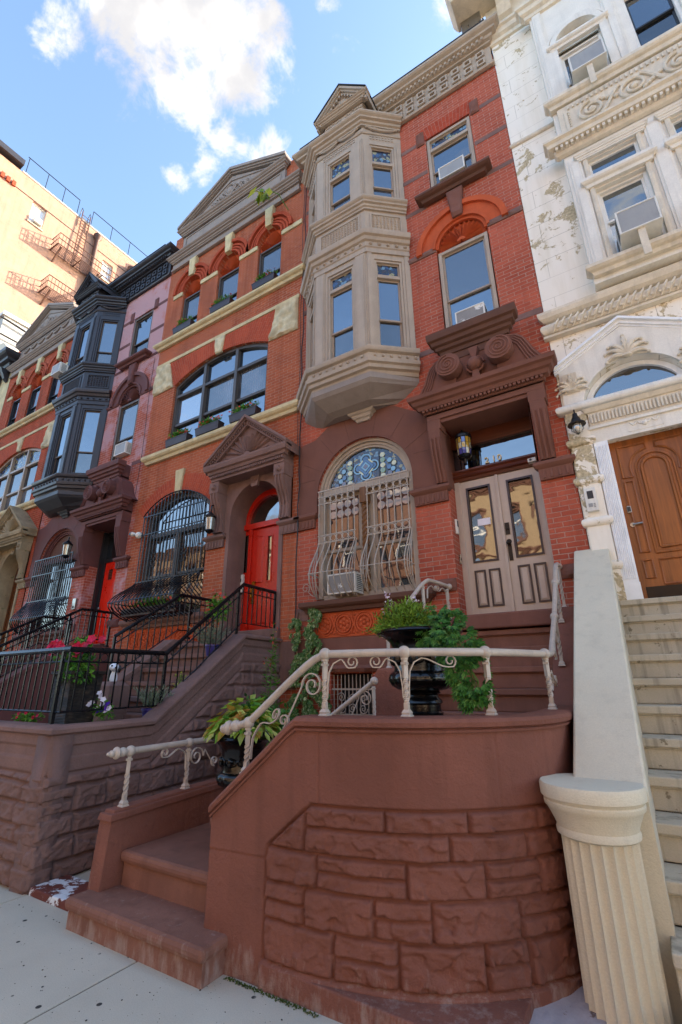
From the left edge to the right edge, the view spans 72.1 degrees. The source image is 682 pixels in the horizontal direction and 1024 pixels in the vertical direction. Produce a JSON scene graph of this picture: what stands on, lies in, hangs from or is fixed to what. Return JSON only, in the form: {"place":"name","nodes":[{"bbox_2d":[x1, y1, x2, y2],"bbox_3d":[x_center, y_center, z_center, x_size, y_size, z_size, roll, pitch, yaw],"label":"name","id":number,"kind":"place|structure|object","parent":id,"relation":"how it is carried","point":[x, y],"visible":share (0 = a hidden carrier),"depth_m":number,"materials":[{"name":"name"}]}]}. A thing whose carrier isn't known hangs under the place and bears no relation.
{"place":"outdoors","nodes":[
{"label":"outdoors","id":0,"kind":"place"},
{"bbox_2d":[93,681,129,721],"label":"stone block","id":1,"kind":"structure","parent":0,"point":[119,714],"depth_m":5.72,"materials":[{"name":"stone"}]},
{"bbox_2d":[109,663,120,680],"bbox_3d":[-2.860,2.015,5.889,0.130,0.224,0.154,-1,-20,2],"label":"garden ornament","id":2,"kind":"object","parent":1,"relation":"on","point":[112,667],"visible":0.86,"depth_m":5.88,"materials":[{"name":"white ceramic"}]},
{"bbox_2d":[0,0,495,262],"label":"sky","id":3,"kind":"structure","parent":0,"point":[137,108],"materials":[{"name":"blue"}]},
{"bbox_2d":[257,621,285,723],"bbox_3d":[-0.845,2.036,5.736,0.421,1.398,0.355,-12,-23,30],"label":"tall weed","id":4,"kind":"object","parent":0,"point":[274,671],"visible":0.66,"depth_m":5.76,"materials":[{"name":"green plant"}]},
{"bbox_2d":[0,862,680,1023],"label":"sidewalk","id":5,"kind":"structure","parent":0,"point":[35,938],"depth_m":2.62,"materials":[{"name":"concrete"}]},
{"bbox_2d":[0,343,20,415],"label":"townhouse","id":6,"kind":"structure","parent":5,"relation":"on","point":[9,355],"depth_m":17.86,"materials":[{"name":"beige stone"}]},
{"bbox_2d":[0,310,30,350],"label":"block","id":7,"kind":"structure","parent":5,"relation":"on","point":[13,329],"depth_m":23.02,"materials":[{"name":"white stone"}]},
{"bbox_2d":[0,302,77,650],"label":"townhouse","id":8,"kind":"structure","parent":5,"relation":"on","point":[43,345],"depth_m":15.51,"materials":[{"name":"brick"}]},
{"bbox_2d":[0,583,16,650],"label":"door","id":9,"kind":"structure","parent":8,"relation":"in","point":[8,618],"depth_m":13.52,"materials":[{"name":"brown wood"}]},
{"bbox_2d":[7,398,20,426],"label":"window","id":10,"kind":"structure","parent":8,"relation":"in","point":[15,406],"depth_m":16.97,"materials":[{"name":"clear glass"}]},
{"bbox_2d":[0,448,40,511],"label":"window","id":11,"kind":"structure","parent":8,"relation":"in","point":[17,475],"depth_m":15.17,"materials":[{"name":"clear glass"}]},
{"bbox_2d":[26,386,40,415],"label":"window","id":12,"kind":"structure","parent":8,"relation":"in","point":[35,393],"depth_m":16.30,"materials":[{"name":"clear glass"}]},
{"bbox_2d":[47,378,60,404],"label":"window","id":13,"kind":"structure","parent":8,"relation":"in","point":[55,385],"depth_m":15.63,"materials":[{"name":"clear glass"}]},
{"bbox_2d":[50,362,67,379],"bbox_3d":[-8.364,-4.199,13.982,0.456,0.330,0.300,-12,-23,30],"label":"air conditioner","id":14,"kind":"object","parent":8,"relation":"attached to","point":[59,368],"visible":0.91,"depth_m":13.86,"materials":[{"name":"white plastic"}]},
{"bbox_2d":[0,643,110,722],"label":"stoop","id":15,"kind":"object","parent":5,"relation":"on","point":[6,715],"visible":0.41,"depth_m":8.58,"materials":[{"name":"paint"}]},
{"bbox_2d":[0,615,72,660],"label":"iron railing","id":16,"kind":"object","parent":15,"relation":"on","point":[30,627],"visible":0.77,"depth_m":10.19,"materials":[{"name":"black metal"}]},
{"bbox_2d":[0,608,112,676],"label":"iron railing","id":17,"kind":"object","parent":15,"relation":"on","point":[69,615],"visible":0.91,"depth_m":9.30,"materials":[{"name":"black metal"}]},
{"bbox_2d":[29,875,88,911],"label":"stone slab","id":18,"kind":"structure","parent":5,"relation":"on","point":[57,892],"depth_m":3.76,"materials":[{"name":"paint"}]},
{"bbox_2d":[0,140,145,324],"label":"apartment building","id":19,"kind":"structure","parent":5,"relation":"on","point":[27,265],"depth_m":31.98,"materials":[{"name":"beige paint"}]},
{"bbox_2d":[28,203,45,227],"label":"window","id":20,"kind":"structure","parent":19,"relation":"in","point":[36,210],"depth_m":32.61,"materials":[{"name":"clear glass"}]},
{"bbox_2d":[32,216,42,227],"bbox_3d":[-20.931,-19.940,32.275,0.515,0.450,0.450,-12,-23,30],"label":"air conditioner","id":21,"kind":"object","parent":19,"relation":"attached to","point":[37,221],"visible":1,"depth_m":32.14,"materials":[{"name":"white plastic"}]},
{"bbox_2d":[38,211,118,304],"bbox_3d":[-18.485,-14.704,33.450,1.125,16.635,5.280,-12,-23,30],"label":"fire escape","id":22,"kind":"object","parent":19,"relation":"attached to","point":[72,258],"visible":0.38,"depth_m":33.07,"materials":[{"name":"metal"}]},
{"bbox_2d":[101,261,111,281],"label":"window","id":23,"kind":"structure","parent":19,"relation":"in","point":[108,271],"depth_m":36.64,"materials":[{"name":"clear glass"}]},
{"bbox_2d":[11,241,179,680],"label":"townhouse","id":24,"kind":"structure","parent":5,"relation":"on","point":[85,496],"depth_m":12.59,"materials":[{"name":"brick"}]},
{"bbox_2d":[9,551,73,634],"bbox_3d":[-7.484,2.014,11.679,1.824,1.921,0.349,-12,-23,30],"label":"window guard","id":25,"kind":"object","parent":24,"relation":"attached to","point":[54,603],"visible":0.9,"depth_m":11.69,"materials":[{"name":"black metal"}]},
{"bbox_2d":[28,529,76,632],"bbox_3d":[-7.293,1.749,12.128,1.790,2.685,0.200,-12,-23,30],"label":"window","id":26,"kind":"structure","parent":24,"relation":"in","point":[55,547],"depth_m":12.30,"materials":[{"name":"glass"}]},
{"bbox_2d":[61,537,76,563],"bbox_3d":[-6.670,0.953,11.556,0.242,0.669,0.428,-12,-23,30],"label":"wall lantern","id":27,"kind":"object","parent":24,"relation":"attached to","point":[67,547],"depth_m":11.43,"materials":[{"name":"black metal"}]},
{"bbox_2d":[31,271,127,518],"bbox_3d":[-7.586,-3.564,13.730,2.564,7.830,1.200,-12,-23,30],"label":"bay window","id":28,"kind":"structure","parent":24,"relation":"in","point":[76,439],"depth_m":13.16,"materials":[{"name":"black paint"}]},
{"bbox_2d":[93,562,116,643],"bbox_3d":[-5.390,2.127,11.026,1.040,2.030,0.099,-12,-23,30],"label":"door","id":29,"kind":"structure","parent":24,"relation":"in","point":[110,571],"depth_m":11.23,"materials":[{"name":"paint"}]},
{"bbox_2d":[114,441,131,457],"bbox_3d":[-5.518,-1.567,11.909,0.456,0.320,0.230,-12,-23,30],"label":"air conditioner","id":30,"kind":"object","parent":24,"relation":"attached to","point":[122,449],"visible":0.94,"depth_m":11.80,"materials":[{"name":"white plastic"}]},
{"bbox_2d":[111,398,139,460],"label":"window","id":31,"kind":"structure","parent":24,"relation":"in","point":[126,424],"depth_m":12.42,"materials":[{"name":"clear glass"}]},
{"bbox_2d":[129,309,153,355],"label":"window","id":32,"kind":"structure","parent":24,"relation":"in","point":[142,328],"depth_m":13.44,"materials":[{"name":"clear glass"}]},
{"bbox_2d":[135,359,154,493],"bbox_3d":[-4.878,-2.251,11.712,0.088,3.900,0.010,-12,-23,30],"label":"wall cable","id":33,"kind":"object","parent":24,"relation":"attached to","point":[145,427],"depth_m":11.59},
{"bbox_2d":[0,628,282,894],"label":"stoop","id":34,"kind":"object","parent":5,"relation":"on","point":[61,787],"visible":0.61,"depth_m":4.58,"materials":[{"name":"brown stone"}]},
{"bbox_2d":[12,712,44,721],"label":"flowering plant","id":35,"kind":"object","parent":34,"relation":"on","point":[26,717],"visible":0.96,"depth_m":4.99,"materials":[{"name":"green plant"}]},
{"bbox_2d":[48,671,105,723],"bbox_3d":[-2.855,2.145,4.970,0.384,0.865,0.384,-12,-23,30],"label":"planter","id":36,"kind":"object","parent":34,"relation":"on","point":[73,717],"visible":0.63,"depth_m":4.91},
{"bbox_2d":[46,634,105,684],"bbox_3d":[-2.829,1.617,5.101,0.660,0.577,0.532,-12,-23,30],"label":"flowering plant","id":37,"kind":"object","parent":36,"relation":"in","point":[90,640],"visible":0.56,"depth_m":5.03,"materials":[{"name":"green plant"}]},
{"bbox_2d":[86,690,114,721],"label":"flowering plant","id":38,"kind":"object","parent":34,"relation":"on","point":[107,707],"visible":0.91,"depth_m":4.90,"materials":[{"name":"green plant"}]},
{"bbox_2d":[0,583,276,723],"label":"iron railing","id":39,"kind":"object","parent":34,"relation":"on","point":[64,651],"visible":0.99,"depth_m":5.17,"materials":[{"name":"black metal"}]},
{"bbox_2d":[141,708,150,716],"bbox_3d":[-2.212,2.369,5.465,0.238,0.150,0.238,-12,-23,30],"label":"flower pot","id":40,"kind":"object","parent":34,"relation":"on","point":[144,711],"visible":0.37,"depth_m":5.39,"materials":[{"name":"ceramic"}]},
{"bbox_2d":[133,685,173,708],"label":"potted plant","id":41,"kind":"object","parent":40,"relation":"in","point":[149,698],"visible":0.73,"depth_m":5.46,"materials":[{"name":"green plant"}]},
{"bbox_2d":[107,594,214,680],"bbox_3d":[-2.817,2.058,7.639,0.070,1.508,1.950,-12,-23,30],"label":"iron railing","id":42,"kind":"object","parent":34,"relation":"on","point":[137,622],"visible":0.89,"depth_m":7.59,"materials":[{"name":"black metal"}]},
{"bbox_2d":[205,644,219,655],"bbox_3d":[-1.824,1.959,6.631,0.216,0.150,0.216,-12,-23,30],"label":"flower pot","id":43,"kind":"object","parent":34,"relation":"on","point":[212,646],"visible":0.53,"depth_m":6.56,"materials":[{"name":"ceramic"}]},
{"bbox_2d":[189,622,230,643],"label":"potted plant","id":44,"kind":"object","parent":43,"relation":"in","point":[202,636],"visible":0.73,"depth_m":6.71,"materials":[{"name":"green plant"}]},
{"bbox_2d":[205,589,234,630],"bbox_3d":[-1.984,1.585,7.610,0.558,0.665,0.363,-12,-23,30],"label":"flowering plant","id":45,"kind":"object","parent":34,"relation":"on","point":[215,603],"visible":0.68,"depth_m":7.62,"materials":[{"name":"green plant"}]},
{"bbox_2d":[111,150,306,714],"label":"townhouse","id":46,"kind":"structure","parent":5,"relation":"on","point":[241,475],"depth_m":10.33,"materials":[{"name":"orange brick"}]},
{"bbox_2d":[107,489,206,621],"bbox_3d":[-3.703,0.760,9.502,2.016,2.732,0.596,-12,-23,30],"label":"window guard","id":47,"kind":"object","parent":46,"relation":"attached to","point":[128,591],"visible":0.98,"depth_m":9.53,"materials":[{"name":"black metal"}]},
{"bbox_2d":[121,603,184,617],"bbox_3d":[-3.675,1.919,9.102,1.666,0.140,0.225,-12,-23,30],"label":"window box","id":48,"kind":"object","parent":47,"relation":"in","point":[171,610],"visible":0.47,"depth_m":9.03,"materials":[{"name":"black metal"}]},
{"bbox_2d":[128,593,182,607],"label":"box flowers","id":49,"kind":"object","parent":48,"relation":"in","point":[156,602],"visible":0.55,"depth_m":9.14,"materials":[{"name":"green plant"}]},
{"bbox_2d":[137,492,209,618],"bbox_3d":[-3.449,0.869,9.908,2.030,2.680,0.135,-12,-23,30],"label":"window","id":50,"kind":"structure","parent":46,"relation":"in","point":[197,591],"depth_m":9.95,"materials":[{"name":"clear glass"}]},
{"bbox_2d":[165,432,192,447],"bbox_3d":[-3.695,-1.603,10.653,0.736,0.180,0.175,-12,-23,30],"label":"window box","id":51,"kind":"object","parent":46,"relation":"on","point":[178,439],"visible":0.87,"depth_m":10.55,"materials":[{"name":"grey plastic"}]},
{"bbox_2d":[165,427,190,438],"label":"box flowers","id":52,"kind":"object","parent":51,"relation":"in","point":[180,432],"visible":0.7,"depth_m":10.66,"materials":[{"name":"green plant"}]},
{"bbox_2d":[172,319,194,334],"bbox_3d":[-4.014,-4.685,11.957,0.696,0.170,0.165,-12,-23,30],"label":"window box","id":53,"kind":"object","parent":46,"relation":"on","point":[185,324],"visible":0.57,"depth_m":11.87,"materials":[{"name":"grey plastic"}]},
{"bbox_2d":[182,290,199,321],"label":"window","id":54,"kind":"structure","parent":46,"relation":"in","point":[191,303],"depth_m":12.45,"materials":[{"name":"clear glass"}]},
{"bbox_2d":[195,420,224,436],"bbox_3d":[-2.863,-1.786,10.169,0.736,0.180,0.175,-12,-23,30],"label":"window box","id":55,"kind":"object","parent":46,"relation":"on","point":[209,427],"visible":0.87,"depth_m":10.07,"materials":[{"name":"grey plastic"}]},
{"bbox_2d":[198,415,221,426],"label":"box flowers","id":56,"kind":"object","parent":55,"relation":"in","point":[206,421],"visible":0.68,"depth_m":10.18,"materials":[{"name":"green plant"}]},
{"bbox_2d":[205,505,215,533],"bbox_3d":[-2.473,0.158,9.092,0.230,0.625,0.394,-12,-23,30],"label":"wall lantern","id":57,"kind":"object","parent":46,"relation":"attached to","point":[210,517],"depth_m":8.94,"materials":[{"name":"black metal"}]},
{"bbox_2d":[171,343,267,437],"bbox_3d":[-2.769,-2.672,10.676,2.990,2.190,0.130,-12,-23,30],"label":"window","id":58,"kind":"structure","parent":46,"relation":"in","point":[235,377],"depth_m":10.72,"materials":[{"name":"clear glass"}]},
{"bbox_2d":[209,297,234,313],"bbox_3d":[-2.877,-4.936,11.295,0.696,0.170,0.165,-12,-23,30],"label":"window box","id":59,"kind":"object","parent":46,"relation":"on","point":[221,304],"visible":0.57,"depth_m":11.21,"materials":[{"name":"grey plastic"}]},
{"bbox_2d":[210,293,232,306],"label":"box flowers","id":60,"kind":"object","parent":59,"relation":"in","point":[219,300],"visible":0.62,"depth_m":11.30,"materials":[{"name":"green plant"}]},
{"bbox_2d":[217,267,238,301],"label":"window","id":61,"kind":"structure","parent":46,"relation":"in","point":[228,284],"depth_m":11.78,"materials":[{"name":"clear glass"}]},
{"bbox_2d":[228,405,261,423],"bbox_3d":[-1.988,-1.978,9.660,0.756,0.180,0.175,-12,-23,30],"label":"window box","id":62,"kind":"object","parent":46,"relation":"on","point":[249,412],"visible":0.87,"depth_m":9.57,"materials":[{"name":"grey plastic"}]},
{"bbox_2d":[228,399,259,413],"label":"box flowers","id":63,"kind":"object","parent":62,"relation":"in","point":[243,406],"visible":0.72,"depth_m":9.69,"materials":[{"name":"green plant"}]},
{"bbox_2d":[248,525,278,629],"bbox_3d":[-1.313,1.183,8.684,0.990,1.960,0.120,-12,-23,30],"label":"door","id":64,"kind":"structure","parent":46,"relation":"in","point":[265,540],"depth_m":8.82,"materials":[{"name":"red paint"}]},
{"bbox_2d":[251,272,277,289],"bbox_3d":[-1.730,-5.188,10.629,0.676,0.170,0.165,-12,-23,30],"label":"window box","id":65,"kind":"object","parent":46,"relation":"on","point":[265,279],"visible":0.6,"depth_m":10.55,"materials":[{"name":"grey plastic"}]},
{"bbox_2d":[255,267,277,281],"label":"box flowers","id":66,"kind":"object","parent":65,"relation":"in","point":[264,274],"visible":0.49,"depth_m":10.62,"materials":[{"name":"green plant"}]},
{"bbox_2d":[247,187,288,209],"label":"cornice sprig","id":67,"kind":"object","parent":46,"relation":"attached to","point":[261,197],"visible":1,"depth_m":10.94,"materials":[{"name":"green plant"}]},
{"bbox_2d":[258,241,281,278],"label":"window","id":68,"kind":"structure","parent":46,"relation":"in","point":[270,258],"depth_m":11.11,"materials":[{"name":"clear glass"}]},
{"bbox_2d":[297,186,304,444],"bbox_3d":[-0.831,-4.458,9.834,0.036,6.900,0.010,-12,-23,30],"label":"wall cable","id":69,"kind":"object","parent":46,"relation":"attached to","point":[300,310],"depth_m":9.63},
{"bbox_2d":[230,693,296,746],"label":"leafy plants","id":70,"kind":"object","parent":5,"relation":"on","point":[283,711],"visible":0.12,"depth_m":5.23,"materials":[{"name":"green plant"}]},
{"bbox_2d":[223,977,318,1017],"bbox_3d":[-0.058,2.502,2.209,1.608,0.024,0.214,-18,-26,39],"label":"moss","id":71,"kind":"object","parent":5,"relation":"on","point":[268,995],"visible":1,"depth_m":2.53,"materials":[{"name":"green plant"}]},
{"bbox_2d":[65,606,582,1023],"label":"stoop","id":72,"kind":"object","parent":5,"relation":"on","point":[387,863],"visible":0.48,"depth_m":2.69,"materials":[{"name":"brown stone"}]},
{"bbox_2d":[106,730,267,807],"bbox_3d":[-1.274,2.351,4.441,0.092,0.450,2.099,-12,-23,30],"label":"handrail","id":73,"kind":"object","parent":72,"relation":"on","point":[130,751],"visible":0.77,"depth_m":4.07,"materials":[{"name":"metal"}]},
{"bbox_2d":[210,731,274,788],"bbox_3d":[-0.801,2.102,3.780,0.550,0.560,0.550,-12,-23,30],"label":"urn","id":74,"kind":"object","parent":72,"relation":"on","point":[231,760],"visible":0.41,"depth_m":3.67,"materials":[{"name":"black metal"}]},
{"bbox_2d":[203,694,281,744],"bbox_3d":[-0.802,1.711,3.900,0.657,0.357,0.673,3,-20,-9],"label":"potted plant","id":75,"kind":"object","parent":74,"relation":"in","point":[232,715],"visible":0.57,"depth_m":3.81,"materials":[{"name":"green plant"}]},
{"bbox_2d":[331,677,377,714],"bbox_3d":[-0.010,2.273,5.034,0.942,0.939,0.082,-12,-23,30],"label":"handrail","id":76,"kind":"object","parent":72,"relation":"on","point":[357,694],"visible":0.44,"depth_m":4.98,"materials":[{"name":"metal"}]},
{"bbox_2d":[220,562,566,773],"bbox_3d":[1.221,1.027,3.968,4.056,1.925,1.379,10,-22,-27],"label":"handrail","id":77,"kind":"object","parent":72,"relation":"on","point":[324,655],"visible":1,"depth_m":3.14,"materials":[{"name":"metal"}]},
{"bbox_2d":[382,578,451,667],"bbox_3d":[0.984,1.364,5.816,1.315,1.145,0.090,15,-25,-36],"label":"handrail","id":78,"kind":"object","parent":72,"relation":"on","point":[421,587],"visible":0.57,"depth_m":6.07,"materials":[{"name":"metal"}]},
{"bbox_2d":[292,11,589,715],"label":"townhouse","id":79,"kind":"structure","parent":5,"relation":"on","point":[407,255],"depth_m":7.71,"materials":[{"name":"red brick"}]},
{"bbox_2d":[295,188,306,618],"bbox_3d":[-0.775,-3.115,9.284,0.070,10.401,0.046,-12,-23,30],"label":"wall cable","id":80,"kind":"object","parent":79,"relation":"attached to","point":[299,445],"depth_m":8.44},
{"bbox_2d":[277,607,331,721],"bbox_3d":[-0.593,2.446,7.144,1.115,2.101,0.158,-12,-23,30],"label":"ivy","id":81,"kind":"object","parent":79,"relation":"attached to","point":[311,641],"visible":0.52,"depth_m":7.15,"materials":[{"name":"green plant"}]},
{"bbox_2d":[303,483,357,599],"bbox_3d":[-0.256,0.449,7.487,1.018,1.839,0.316,-12,-23,30],"label":"window guard","id":82,"kind":"object","parent":79,"relation":"attached to","point":[331,534],"visible":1,"depth_m":7.46,"materials":[{"name":"paint"}]},
{"bbox_2d":[327,571,363,596],"bbox_3d":[0.089,1.133,7.276,0.506,0.310,0.340,-12,-23,30],"label":"air conditioner","id":83,"kind":"object","parent":79,"relation":"attached to","point":[358,587],"visible":0.84,"depth_m":7.14,"materials":[{"name":"white plastic"}]},
{"bbox_2d":[342,674,372,713],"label":"window","id":84,"kind":"structure","parent":79,"relation":"in","point":[343,675],"depth_m":7.02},
{"bbox_2d":[296,83,420,428],"bbox_3d":[0.142,-5.263,9.235,2.564,7.830,1.200,-12,-23,30],"label":"bay window","id":85,"kind":"structure","parent":79,"relation":"in","point":[362,354],"depth_m":8.61,"materials":[{"name":"beige paint"}]},
{"bbox_2d":[319,438,419,599],"bbox_3d":[0.423,0.043,7.616,1.790,2.685,0.245,-12,-23,30],"label":"window","id":86,"kind":"structure","parent":79,"relation":"in","point":[368,458],"depth_m":7.63,"materials":[{"name":"beige paint"}]},
{"bbox_2d":[359,470,415,593],"bbox_3d":[0.652,0.249,6.959,0.759,1.839,0.316,-12,-23,30],"label":"window guard","id":87,"kind":"object","parent":79,"relation":"attached to","point":[388,522],"visible":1,"depth_m":7.00,"materials":[{"name":"paint"}]},
{"bbox_2d":[426,116,476,186],"bbox_3d":[2.091,-6.679,8.854,0.860,1.520,0.140,-12,-23,30],"label":"window","id":88,"kind":"structure","parent":79,"relation":"in","point":[456,141],"depth_m":8.93,"materials":[{"name":"glass"}]},
{"bbox_2d":[438,155,466,181],"bbox_3d":[2.049,-6.167,8.536,0.476,0.300,0.260,-12,-23,30],"label":"air conditioner","id":89,"kind":"object","parent":79,"relation":"attached to","point":[452,167],"visible":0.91,"depth_m":8.43,"materials":[{"name":"white plastic"}]},
{"bbox_2d":[454,430,471,465],"bbox_3d":[1.838,-0.964,7.007,0.250,0.600,0.250,-12,-23,30],"label":"porch lamp","id":90,"kind":"object","parent":79,"relation":"hanging from","point":[462,438],"visible":1,"depth_m":6.93,"materials":[{"name":"multicoloured glass"}]},
{"bbox_2d":[438,231,499,327],"bbox_3d":[2.117,-3.822,7.817,0.860,1.680,0.140,-12,-23,30],"label":"window","id":91,"kind":"structure","parent":79,"relation":"in","point":[467,274],"depth_m":7.85,"materials":[{"name":"glass"}]},
{"bbox_2d":[455,301,487,323],"bbox_3d":[2.080,-3.069,7.429,0.466,0.240,0.270,-12,-23,30],"label":"air conditioner","id":92,"kind":"object","parent":79,"relation":"attached to","point":[471,312],"visible":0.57,"depth_m":7.33,"materials":[{"name":"white plastic"}]},
{"bbox_2d":[460,11,482,33],"bbox_3d":[2.663,-9.695,9.440,0.420,1.020,0.460,-12,-23,30],"label":"rooftop unit","id":93,"kind":"object","parent":79,"relation":"on","point":[470,22],"visible":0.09,"depth_m":9.24,"materials":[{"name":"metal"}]},
{"bbox_2d":[460,474,514,613],"bbox_3d":[2.050,0.466,6.623,0.565,2.025,0.075,-12,-23,30],"label":"door leaf","id":94,"kind":"structure","parent":79,"relation":"in","point":[491,589],"depth_m":6.60,"materials":[{"name":"beige paint"}]},
{"bbox_2d":[497,467,557,610],"bbox_3d":[2.497,0.356,6.331,0.545,2.025,0.132,-12,-23,30],"label":"door leaf","id":95,"kind":"structure","parent":79,"relation":"in","point":[529,556],"depth_m":6.34,"materials":[{"name":"beige paint"}]},
{"bbox_2d":[445,0,681,813],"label":"townhouse","id":96,"kind":"structure","parent":5,"relation":"on","point":[590,160],"depth_m":6.47,"materials":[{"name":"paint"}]},
{"bbox_2d":[568,410,585,434],"bbox_3d":[2.990,-1.145,5.986,0.216,0.378,0.264,0,-20,-2],"label":"wall lantern","id":97,"kind":"object","parent":96,"relation":"attached to","point":[576,424],"depth_m":5.91,"materials":[{"name":"brown metal"}]},
{"bbox_2d":[568,37,607,85],"bbox_3d":[3.867,-6.772,7.265,0.486,0.780,0.360,-12,-23,30],"label":"air conditioner","id":98,"kind":"object","parent":96,"relation":"attached to","point":[590,61],"visible":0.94,"depth_m":7.19,"materials":[{"name":"white plastic"}]},
{"bbox_2d":[583,487,599,512],"bbox_3d":[3.038,-0.147,5.689,0.125,0.295,0.064,-12,-23,30],"label":"intercom","id":99,"kind":"object","parent":96,"relation":"attached to","point":[591,499],"visible":1,"depth_m":5.66,"materials":[{"name":"white plastic"}]},
{"bbox_2d":[614,195,662,255],"bbox_3d":[3.894,-3.536,6.068,0.466,0.800,0.400,-12,-23,30],"label":"air conditioner","id":100,"kind":"object","parent":96,"relation":"attached to","point":[641,222],"visible":0.98,"depth_m":5.99,"materials":[{"name":"white plastic"}]},
{"bbox_2d":[608,427,681,598],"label":"door","id":101,"kind":"structure","parent":96,"relation":"in","point":[647,468],"depth_m":5.50,"materials":[{"name":"brown wood"}]},
{"bbox_2d":[530,986,606,1023],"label":"concrete patch","id":102,"kind":"object","parent":5,"relation":"on","point":[573,1008],"visible":0.09,"depth_m":2.31,"materials":[{"name":"grey concrete"}]},
{"bbox_2d":[539,548,681,1023],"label":"stoop","id":103,"kind":"object","parent":5,"relation":"on","point":[613,796],"visible":0.99,"depth_m":2.63,"materials":[{"name":"stone"}]},
{"bbox_3d":[0.612,1.743,3.350,0.440,0.464,0.440,-12,-23,30],"label":"stone block","id":104,"kind":"object","parent":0,"visible":0},
{"bbox_2d":[376,626,462,715],"bbox_3d":[0.608,1.222,3.539,0.670,0.645,0.670,-12,-23,30],"label":"urn","id":105,"kind":"object","parent":104,"relation":"on","point":[428,684],"visible":0.52,"depth_m":3.37,"materials":[{"name":"black metal"}]},
{"bbox_2d":[362,591,437,636],"bbox_3d":[0.505,0.812,3.700,0.708,0.405,0.714,-12,-23,30],"label":"shrub","id":106,"kind":"object","parent":105,"relation":"in","point":[399,615],"visible":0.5,"depth_m":3.61,"materials":[{"name":"green plant"}]},
{"bbox_2d":[405,604,496,714],"bbox_3d":[0.728,1.014,3.273,0.341,0.741,0.717,10,-22,-26],"label":"trailing vine","id":107,"kind":"object","parent":105,"relation":"in","point":[467,697],"visible":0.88,"depth_m":3.12,"materials":[{"name":"green plant"}]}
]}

